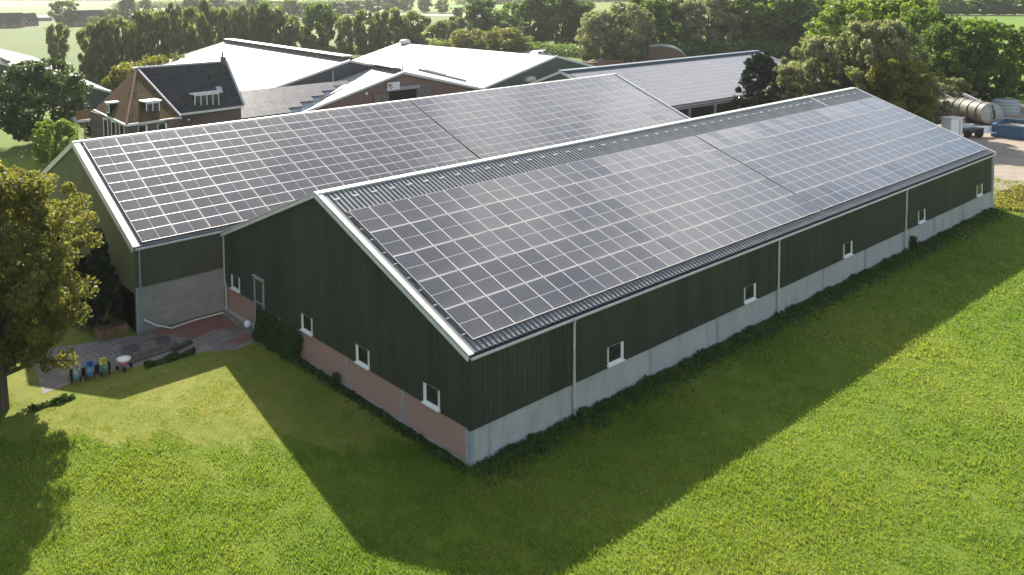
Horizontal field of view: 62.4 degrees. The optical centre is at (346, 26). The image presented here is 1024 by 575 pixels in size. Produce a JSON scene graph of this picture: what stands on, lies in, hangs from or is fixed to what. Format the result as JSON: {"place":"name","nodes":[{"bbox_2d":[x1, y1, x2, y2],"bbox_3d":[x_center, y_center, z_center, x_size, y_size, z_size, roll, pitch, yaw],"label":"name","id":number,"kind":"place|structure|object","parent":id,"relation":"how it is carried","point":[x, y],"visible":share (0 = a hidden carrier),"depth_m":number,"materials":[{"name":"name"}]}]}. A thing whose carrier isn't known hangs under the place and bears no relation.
{"place":"outdoors","nodes":[
{"label":"outdoors","id":0,"kind":"place"},
{"bbox_2d":[34,311,254,393],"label":"patio","id":1,"kind":"structure","parent":0,"point":[212,340],"depth_m":38.36,"materials":[{"name":"grey concrete"}]},
{"bbox_2d":[123,334,173,359],"bbox_3d":[-9.147,14.750,37.759,2.394,0.300,1.089,-3,3,-36],"label":"cold frame","id":2,"kind":"object","parent":1,"relation":"on","point":[147,346],"visible":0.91,"depth_m":37.62,"materials":[{"name":"grey glass"}]},
{"bbox_2d":[143,346,195,368],"bbox_3d":[-7.883,14.838,36.725,2.511,0.434,0.454,-3,3,-36],"label":"hedge","id":3,"kind":"object","parent":1,"relation":"on","point":[169,357],"visible":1,"depth_m":36.66,"materials":[{"name":"green plant"}]},
{"bbox_2d":[0,19,337,96],"bbox_3d":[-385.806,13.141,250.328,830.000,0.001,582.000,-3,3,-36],"label":"meadow","id":4,"kind":"structure","parent":0,"point":[28,40],"depth_m":285.56,"materials":[{"name":"green plant"}]},
{"bbox_2d":[0,13,24,27],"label":"farmhouse","id":5,"kind":"object","parent":4,"relation":"on","point":[12,20],"visible":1,"depth_m":421.24,"materials":[{"name":"tile"}]},
{"bbox_2d":[0,49,111,109],"bbox_3d":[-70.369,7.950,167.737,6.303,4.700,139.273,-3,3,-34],"label":"barn","id":6,"kind":"structure","parent":4,"relation":"on","point":[97,96],"depth_m":142.08,"materials":[{"name":"white metal"}]},
{"bbox_2d":[45,22,70,61],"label":"willow tree","id":7,"kind":"object","parent":4,"relation":"on","point":[58,47],"visible":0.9,"depth_m":188.11,"materials":[{"name":"green plant"}]},
{"bbox_2d":[47,0,79,25],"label":"tree","id":8,"kind":"object","parent":4,"relation":"on","point":[57,6],"visible":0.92,"depth_m":421.19,"materials":[{"name":"green plant"}]},
{"bbox_2d":[75,19,102,81],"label":"willow tree","id":9,"kind":"object","parent":4,"relation":"on","point":[87,61],"visible":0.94,"depth_m":153.41,"materials":[{"name":"green plant"}]},
{"bbox_2d":[66,10,112,26],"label":"farmhouse","id":10,"kind":"object","parent":4,"relation":"on","point":[79,20],"visible":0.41,"depth_m":422.66,"materials":[{"name":"tile"}]},
{"bbox_2d":[87,17,118,79],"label":"willow tree","id":11,"kind":"object","parent":4,"relation":"on","point":[107,56],"visible":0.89,"depth_m":154.62,"materials":[{"name":"green plant"}]},
{"bbox_2d":[113,17,137,64],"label":"willow tree","id":12,"kind":"object","parent":4,"relation":"on","point":[128,33],"visible":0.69,"depth_m":159.66,"materials":[{"name":"green plant"}]},
{"bbox_2d":[125,8,155,62],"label":"willow tree","id":13,"kind":"object","parent":4,"relation":"on","point":[146,22],"visible":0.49,"depth_m":165.56,"materials":[{"name":"green plant"}]},
{"bbox_2d":[143,6,176,58],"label":"willow tree","id":14,"kind":"object","parent":4,"relation":"on","point":[165,39],"visible":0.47,"depth_m":170.32,"materials":[{"name":"green plant"}]},
{"bbox_2d":[163,2,184,55],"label":"willow tree","id":15,"kind":"object","parent":4,"relation":"on","point":[176,26],"visible":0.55,"depth_m":175.71,"materials":[{"name":"green plant"}]},
{"bbox_2d":[181,5,205,53],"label":"willow tree","id":16,"kind":"object","parent":4,"relation":"on","point":[192,36],"visible":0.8,"depth_m":182.05,"materials":[{"name":"green plant"}]},
{"bbox_2d":[197,0,211,48],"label":"poplar tree","id":17,"kind":"object","parent":4,"relation":"on","point":[203,6],"visible":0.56,"depth_m":190.08,"materials":[{"name":"green plant"}]},
{"bbox_2d":[221,4,247,39],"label":"willow tree","id":18,"kind":"object","parent":4,"relation":"on","point":[236,28],"visible":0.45,"depth_m":191.67,"materials":[{"name":"green plant"}]},
{"bbox_2d":[233,4,258,41],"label":"willow tree","id":19,"kind":"object","parent":4,"relation":"on","point":[251,26],"visible":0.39,"depth_m":194.77,"materials":[{"name":"green plant"}]},
{"bbox_2d":[72,38,453,82],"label":"undergrowth","id":20,"kind":"object","parent":4,"relation":"on","point":[436,42],"visible":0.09,"depth_m":202.66,"materials":[{"name":"green plant"}]},
{"bbox_2d":[256,0,273,43],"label":"poplar tree","id":21,"kind":"object","parent":4,"relation":"on","point":[262,8],"visible":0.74,"depth_m":197.29,"materials":[{"name":"green plant"}]},
{"bbox_2d":[266,4,300,46],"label":"willow tree","id":22,"kind":"object","parent":4,"relation":"on","point":[289,30],"visible":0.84,"depth_m":195.82,"materials":[{"name":"green plant"}]},
{"bbox_2d":[293,30,313,48],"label":"shrub","id":23,"kind":"object","parent":4,"relation":"on","point":[300,40],"visible":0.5,"depth_m":202.34,"materials":[{"name":"green plant"}]},
{"bbox_2d":[0,229,423,458],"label":"lawn","id":24,"kind":"structure","parent":0,"point":[24,388],"depth_m":32.82,"materials":[{"name":"green plant"}]},
{"bbox_2d":[27,393,75,411],"bbox_3d":[-11.838,15.094,33.015,1.932,0.402,0.450,-3,3,-36],"label":"hedge","id":25,"kind":"object","parent":24,"relation":"on","point":[64,397],"visible":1,"depth_m":32.99,"materials":[{"name":"green plant"}]},
{"bbox_2d":[0,164,104,412],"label":"tree","id":26,"kind":"object","parent":24,"relation":"on","point":[39,282],"visible":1,"depth_m":32.02,"materials":[{"name":"green plant"}]},
{"bbox_2d":[76,228,124,325],"bbox_3d":[-12.205,12.454,40.942,2.564,4.957,2.486,-3,3,-36],"label":"conifer tree","id":27,"kind":"object","parent":24,"relation":"on","point":[100,268],"visible":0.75,"depth_m":40.53,"materials":[{"name":"green plant"}]},
{"bbox_2d":[94,321,128,340],"bbox_3d":[-11.347,14.652,39.609,1.500,0.460,0.500,-3,3,-36],"label":"wicker planter","id":28,"kind":"object","parent":24,"relation":"on","point":[110,330],"visible":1,"depth_m":39.41,"materials":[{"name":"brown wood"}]},
{"bbox_2d":[251,309,303,361],"bbox_3d":[-3.208,14.147,37.666,0.948,1.567,3.556,-3,3,-36],"label":"ivy hedge","id":29,"kind":"object","parent":24,"relation":"on","point":[271,332],"visible":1,"depth_m":37.33,"materials":[{"name":"green plant"}]},
{"bbox_2d":[0,0,504,44],"bbox_3d":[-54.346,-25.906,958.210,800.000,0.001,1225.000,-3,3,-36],"label":"meadow","id":30,"kind":"structure","parent":0,"point":[40,10],"depth_m":800.16,"materials":[{"name":"green plant"}]},
{"bbox_2d":[117,0,136,21],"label":"tree","id":31,"kind":"object","parent":30,"relation":"on","point":[130,7],"visible":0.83,"depth_m":439.01,"materials":[{"name":"green plant"}]},
{"bbox_2d":[280,0,303,17],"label":"tree","id":32,"kind":"object","parent":30,"relation":"on","point":[295,8],"visible":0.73,"depth_m":427.71,"materials":[{"name":"green plant"}]},
{"bbox_2d":[360,0,388,12],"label":"tree","id":33,"kind":"object","parent":30,"relation":"on","point":[370,4],"visible":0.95,"depth_m":555.97,"materials":[{"name":"green plant"}]},
{"bbox_2d":[379,0,506,11],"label":"field","id":34,"kind":"structure","parent":0,"point":[497,6],"depth_m":685.25,"materials":[{"name":"green plant"}]},
{"bbox_2d":[354,39,593,88],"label":"barn","id":35,"kind":"structure","parent":0,"point":[486,69],"depth_m":113.55,"materials":[{"name":"white metal"}]},
{"bbox_2d":[0,0,1023,574],"bbox_3d":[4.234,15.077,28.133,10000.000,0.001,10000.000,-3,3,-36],"label":"ground","id":36,"kind":"structure","parent":0,"point":[16,152],"depth_m":27.36,"materials":[{"name":"green plant"}]},
{"bbox_2d":[0,58,94,143],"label":"round tree","id":37,"kind":"object","parent":36,"relation":"on","point":[20,125],"visible":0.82,"depth_m":87.73,"materials":[{"name":"green plant"}]},
{"bbox_2d":[29,118,80,164],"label":"round tree","id":38,"kind":"object","parent":36,"relation":"on","point":[57,130],"visible":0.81,"depth_m":77.63,"materials":[{"name":"green plant"}]},
{"bbox_2d":[67,105,92,139],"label":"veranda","id":39,"kind":"object","parent":36,"relation":"on","point":[82,116],"visible":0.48,"depth_m":87.62,"materials":[{"name":"brown wood"}]},
{"bbox_2d":[90,52,244,138],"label":"farmhouse","id":40,"kind":"object","parent":36,"relation":"on","point":[138,99],"visible":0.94,"depth_m":75.86,"materials":[{"name":"tile"}]},
{"bbox_2d":[207,6,232,45],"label":"willow tree","id":41,"kind":"object","parent":36,"relation":"on","point":[221,32],"visible":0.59,"depth_m":189.10,"materials":[{"name":"green plant"}]},
{"bbox_2d":[152,38,451,119],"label":"barn","id":42,"kind":"structure","parent":36,"relation":"on","point":[255,65],"depth_m":103.76,"materials":[{"name":"metal"}]},
{"bbox_2d":[299,2,338,48],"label":"alder tree","id":43,"kind":"object","parent":36,"relation":"on","point":[317,13],"visible":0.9,"depth_m":204.56,"materials":[{"name":"green plant"}]},
{"bbox_2d":[334,13,356,56],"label":"willow tree","id":44,"kind":"object","parent":36,"relation":"on","point":[344,25],"visible":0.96,"depth_m":196.32,"materials":[{"name":"green plant"}]},
{"bbox_2d":[41,73,690,333],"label":"barn","id":45,"kind":"structure","parent":36,"relation":"on","point":[144,189],"depth_m":48.60,"materials":[{"name":"grey"}]},
{"bbox_2d":[104,0,628,8],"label":"distant woodland","id":46,"kind":"object","parent":36,"relation":"on","point":[161,3],"visible":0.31,"depth_m":803.70,"materials":[{"name":"green plant"}]},
{"bbox_2d":[351,9,383,54],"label":"willow tree","id":47,"kind":"object","parent":36,"relation":"on","point":[361,40],"visible":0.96,"depth_m":198.00,"materials":[{"name":"green plant"}]},
{"bbox_2d":[372,10,395,50],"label":"willow tree","id":48,"kind":"object","parent":36,"relation":"on","point":[387,35],"visible":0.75,"depth_m":199.24,"materials":[{"name":"green plant"}]},
{"bbox_2d":[390,7,410,44],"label":"willow tree","id":49,"kind":"object","parent":36,"relation":"on","point":[403,25],"visible":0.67,"depth_m":202.45,"materials":[{"name":"green plant"}]},
{"bbox_2d":[399,9,431,44],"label":"willow tree","id":50,"kind":"object","parent":36,"relation":"on","point":[416,37],"visible":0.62,"depth_m":206.95,"materials":[{"name":"green plant"}]},
{"bbox_2d":[426,20,449,40],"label":"willow tree","id":51,"kind":"object","parent":36,"relation":"on","point":[433,30],"visible":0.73,"depth_m":228.18,"materials":[{"name":"green plant"}]},
{"bbox_2d":[441,16,472,39],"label":"willow tree","id":52,"kind":"object","parent":36,"relation":"on","point":[453,23],"visible":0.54,"depth_m":231.73,"materials":[{"name":"green plant"}]},
{"bbox_2d":[449,28,484,48],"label":"shrub","id":53,"kind":"object","parent":36,"relation":"on","point":[465,40],"visible":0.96,"depth_m":211.07,"materials":[{"name":"green plant"}]},
{"bbox_2d":[461,0,501,39],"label":"tree","id":54,"kind":"object","parent":36,"relation":"on","point":[482,22],"visible":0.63,"depth_m":238.30,"materials":[{"name":"green plant"}]},
{"bbox_2d":[488,2,524,39],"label":"tree","id":55,"kind":"object","parent":36,"relation":"on","point":[501,14],"visible":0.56,"depth_m":232.10,"materials":[{"name":"green plant"}]},
{"bbox_2d":[480,26,534,51],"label":"shrub","id":56,"kind":"object","parent":36,"relation":"on","point":[509,45],"visible":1,"depth_m":200.27,"materials":[{"name":"green plant"}]},
{"bbox_2d":[511,0,556,44],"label":"tree","id":57,"kind":"object","parent":36,"relation":"on","point":[525,15],"visible":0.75,"depth_m":219.69,"materials":[{"name":"green plant"}]},
{"bbox_2d":[535,0,584,44],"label":"tree","id":58,"kind":"object","parent":36,"relation":"on","point":[564,19],"visible":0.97,"depth_m":212.44,"materials":[{"name":"green plant"}]},
{"bbox_2d":[570,0,595,45],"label":"tree","id":59,"kind":"object","parent":36,"relation":"on","point":[589,6],"visible":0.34,"depth_m":212.02,"materials":[{"name":"green plant"}]},
{"bbox_2d":[574,9,616,60],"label":"tree","id":60,"kind":"object","parent":36,"relation":"on","point":[589,41],"visible":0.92,"depth_m":169.47,"materials":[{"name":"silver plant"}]},
{"bbox_2d":[220,87,995,465],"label":"barn","id":61,"kind":"structure","parent":36,"relation":"on","point":[470,313],"depth_m":36.58,"materials":[{"name":"metal"}]},
{"bbox_2d":[251,274,264,321],"bbox_3d":[-4.245,13.320,39.538,0.140,2.550,1.100,-3,3,-36],"label":"door","id":62,"kind":"structure","parent":61,"relation":"in","point":[259,300],"depth_m":39.57,"materials":[{"name":"metal"}]},
{"bbox_2d":[300,311,312,336],"bbox_3d":[-1.784,13.060,36.076,0.140,0.820,0.960,-3,3,-36],"label":"window","id":63,"kind":"structure","parent":61,"relation":"in","point":[306,320],"depth_m":36.07,"materials":[{"name":"white plastic"}]},
{"bbox_2d":[354,342,369,370],"bbox_3d":[0.597,13.159,32.801,0.140,0.820,0.960,-3,3,-36],"label":"window","id":64,"kind":"structure","parent":61,"relation":"in","point":[362,353],"depth_m":32.76,"materials":[{"name":"white plastic"}]},
{"bbox_2d":[421,379,440,412],"bbox_3d":[3.007,13.259,29.485,0.140,0.820,0.960,-3,3,-36],"label":"window","id":65,"kind":"structure","parent":61,"relation":"in","point":[431,394],"depth_m":29.47,"materials":[{"name":"white plastic"}]},
{"bbox_2d":[606,339,625,367],"bbox_3d":[10.665,12.968,32.595,1.120,0.840,0.140,-3,3,-36],"label":"window","id":66,"kind":"structure","parent":61,"relation":"in","point":[615,351],"depth_m":32.59,"materials":[{"name":"white plastic"}]},
{"bbox_2d":[743,281,757,304],"bbox_3d":[18.946,12.522,38.602,1.120,0.840,0.140,-3,3,-36],"label":"window","id":67,"kind":"structure","parent":61,"relation":"in","point":[750,289],"depth_m":38.59,"materials":[{"name":"white plastic"}]},
{"bbox_2d":[589,1,656,62],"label":"tree","id":68,"kind":"object","parent":36,"relation":"on","point":[638,39],"visible":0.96,"depth_m":167.47,"materials":[{"name":"green plant"}]},
{"bbox_2d":[290,202,1015,486],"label":"weeds","id":69,"kind":"object","parent":36,"relation":"on","point":[827,294],"visible":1,"depth_m":34.47,"materials":[{"name":"green plant"}]},
{"bbox_2d":[627,0,681,44],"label":"tree","id":70,"kind":"object","parent":36,"relation":"on","point":[658,9],"visible":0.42,"depth_m":174.67,"materials":[{"name":"green plant"}]},
{"bbox_2d":[633,43,685,61],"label":"arched shed","id":71,"kind":"structure","parent":36,"relation":"on","point":[666,51],"depth_m":168.72,"materials":[{"name":"metal"}]},
{"bbox_2d":[651,0,687,41],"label":"tree","id":72,"kind":"object","parent":36,"relation":"on","point":[670,6],"visible":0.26,"depth_m":182.91,"materials":[{"name":"green plant"}]},
{"bbox_2d":[670,0,741,45],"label":"tree","id":73,"kind":"object","parent":36,"relation":"on","point":[694,31],"visible":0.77,"depth_m":178.33,"materials":[{"name":"green plant"}]},
{"bbox_2d":[709,1,746,42],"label":"tree","id":74,"kind":"object","parent":36,"relation":"on","point":[721,28],"visible":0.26,"depth_m":180.66,"materials":[{"name":"green plant"}]},
{"bbox_2d":[454,37,1008,123],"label":"undergrowth","id":75,"kind":"object","parent":36,"relation":"on","point":[777,50],"visible":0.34,"depth_m":174.52,"materials":[{"name":"green plant"}]},
{"bbox_2d":[723,0,770,42],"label":"tree","id":76,"kind":"object","parent":36,"relation":"on","point":[753,22],"visible":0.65,"depth_m":178.42,"materials":[{"name":"green plant"}]},
{"bbox_2d":[740,0,805,42],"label":"tree","id":77,"kind":"object","parent":36,"relation":"on","point":[771,15],"visible":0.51,"depth_m":176.47,"materials":[{"name":"green plant"}]},
{"bbox_2d":[766,0,831,47],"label":"tree","id":78,"kind":"object","parent":36,"relation":"on","point":[813,8],"visible":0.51,"depth_m":172.69,"materials":[{"name":"green plant"}]},
{"bbox_2d":[798,0,902,69],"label":"tree","id":79,"kind":"object","parent":36,"relation":"on","point":[833,20],"visible":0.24,"depth_m":127.15,"materials":[{"name":"green plant"}]},
{"bbox_2d":[691,104,1023,198],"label":"yard","id":80,"kind":"structure","parent":36,"relation":"on","point":[1009,160],"depth_m":75.40,"materials":[{"name":"grey concrete"}]},
{"bbox_2d":[732,52,787,108],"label":"pine tree","id":81,"kind":"object","parent":80,"relation":"on","point":[760,65],"visible":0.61,"depth_m":89.50,"materials":[{"name":"green plant"}]},
{"bbox_2d":[761,64,814,100],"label":"shrub","id":82,"kind":"object","parent":80,"relation":"on","point":[787,75],"visible":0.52,"depth_m":91.45,"materials":[{"name":"green plant"}]},
{"bbox_2d":[779,35,865,95],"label":"tree","id":83,"kind":"object","parent":80,"relation":"on","point":[812,62],"visible":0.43,"depth_m":92.10,"materials":[{"name":"green plant"}]},
{"bbox_2d":[824,19,929,108],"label":"tree","id":84,"kind":"object","parent":80,"relation":"on","point":[891,38],"visible":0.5,"depth_m":86.49,"materials":[{"name":"green plant"}]},
{"bbox_2d":[847,55,946,119],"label":"tree","id":85,"kind":"object","parent":80,"relation":"on","point":[876,74],"visible":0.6,"depth_m":82.64,"materials":[{"name":"green plant"}]},
{"bbox_2d":[883,4,961,73],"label":"tree","id":86,"kind":"object","parent":80,"relation":"on","point":[915,20],"visible":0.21,"depth_m":111.94,"materials":[{"name":"green plant"}]},
{"bbox_2d":[886,73,958,124],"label":"shrub","id":87,"kind":"object","parent":80,"relation":"on","point":[940,95],"visible":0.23,"depth_m":85.40,"materials":[{"name":"silver plant"}]},
{"bbox_2d":[915,19,985,92],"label":"tree","id":88,"kind":"object","parent":80,"relation":"on","point":[933,46],"visible":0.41,"depth_m":102.90,"materials":[{"name":"green plant"}]},
{"bbox_2d":[940,116,963,135],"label":"cabinet","id":89,"kind":"object","parent":80,"relation":"on","point":[952,124],"visible":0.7,"depth_m":82.12,"materials":[{"name":"white plastic"}]},
{"bbox_2d":[937,76,978,97],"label":"shrub","id":90,"kind":"object","parent":80,"relation":"on","point":[956,84],"visible":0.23,"depth_m":95.10,"materials":[{"name":"green plant"}]},
{"bbox_2d":[962,123,983,137],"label":"flat trailer","id":91,"kind":"object","parent":80,"relation":"on","point":[968,129],"visible":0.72,"depth_m":83.46,"materials":[{"name":"metal"}]},
{"bbox_2d":[928,16,1023,101],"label":"tree","id":92,"kind":"object","parent":80,"relation":"on","point":[985,37],"visible":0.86,"depth_m":99.78,"materials":[{"name":"green plant"}]},
{"bbox_2d":[957,93,1002,125],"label":"slurry tanker","id":93,"kind":"object","parent":80,"relation":"on","point":[971,109],"visible":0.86,"depth_m":87.25,"materials":[{"name":"metal"}]},
{"bbox_2d":[992,98,1020,114],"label":"water tank","id":94,"kind":"object","parent":80,"relation":"on","point":[1013,105],"visible":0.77,"depth_m":96.90,"materials":[{"name":"metal"}]},
{"bbox_2d":[992,118,1023,138],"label":"open container","id":95,"kind":"object","parent":80,"relation":"on","point":[1008,128],"visible":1,"depth_m":83.20,"materials":[{"name":"blue paint"}]},
{"bbox_2d":[842,0,938,43],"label":"tree","id":96,"kind":"object","parent":36,"relation":"on","point":[906,5],"visible":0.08,"depth_m":124.57,"materials":[{"name":"green plant"}]},
{"bbox_2d":[940,0,967,14],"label":"tree","id":97,"kind":"object","parent":36,"relation":"on","point":[952,11],"visible":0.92,"depth_m":345.09,"materials":[{"name":"green plant"}]},
{"bbox_2d":[969,0,1002,14],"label":"tree","id":98,"kind":"object","parent":36,"relation":"on","point":[986,11],"visible":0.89,"depth_m":339.40,"materials":[{"name":"green plant"}]},
{"bbox_2d":[993,184,1023,211],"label":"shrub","id":99,"kind":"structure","parent":36,"relation":"on","point":[1012,200],"depth_m":59.67,"materials":[{"name":"yellow plant"}]},
{"bbox_2d":[678,102,737,115],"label":"farmyard","id":100,"kind":"structure","parent":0,"point":[703,110],"depth_m":105.76,"materials":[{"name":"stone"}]},
{"bbox_2d":[106,61,146,91],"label":"shrub","id":101,"kind":"object","parent":100,"relation":"on","point":[121,71],"visible":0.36,"depth_m":122.78,"materials":[{"name":"green plant"}]},
{"bbox_2d":[133,53,169,65],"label":"shrub","id":102,"kind":"object","parent":100,"relation":"on","point":[157,60],"visible":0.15,"depth_m":128.26,"materials":[{"name":"green plant"}]},
{"bbox_2d":[240,80,349,118],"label":"lean to","id":103,"kind":"object","parent":100,"relation":"on","point":[268,102],"visible":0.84,"depth_m":85.42,"materials":[{"name":"metal"}]},
{"bbox_2d":[300,63,484,112],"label":"barn","id":104,"kind":"structure","parent":100,"relation":"on","point":[379,82],"depth_m":92.01,"materials":[{"name":"red brick"}]},
{"bbox_2d":[387,88,415,100],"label":"doorway","id":105,"kind":"structure","parent":104,"relation":"in","point":[409,93],"depth_m":91.77,"materials":[{"name":"black"}]},
{"bbox_2d":[528,50,819,117],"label":"barn","id":106,"kind":"structure","parent":100,"relation":"on","point":[688,83],"depth_m":92.56,"materials":[{"name":"metal"}]},
{"bbox_2d":[944,17,1023,80],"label":"field","id":107,"kind":"structure","parent":0,"point":[1017,22],"depth_m":297.11,"materials":[{"name":"green plant"}]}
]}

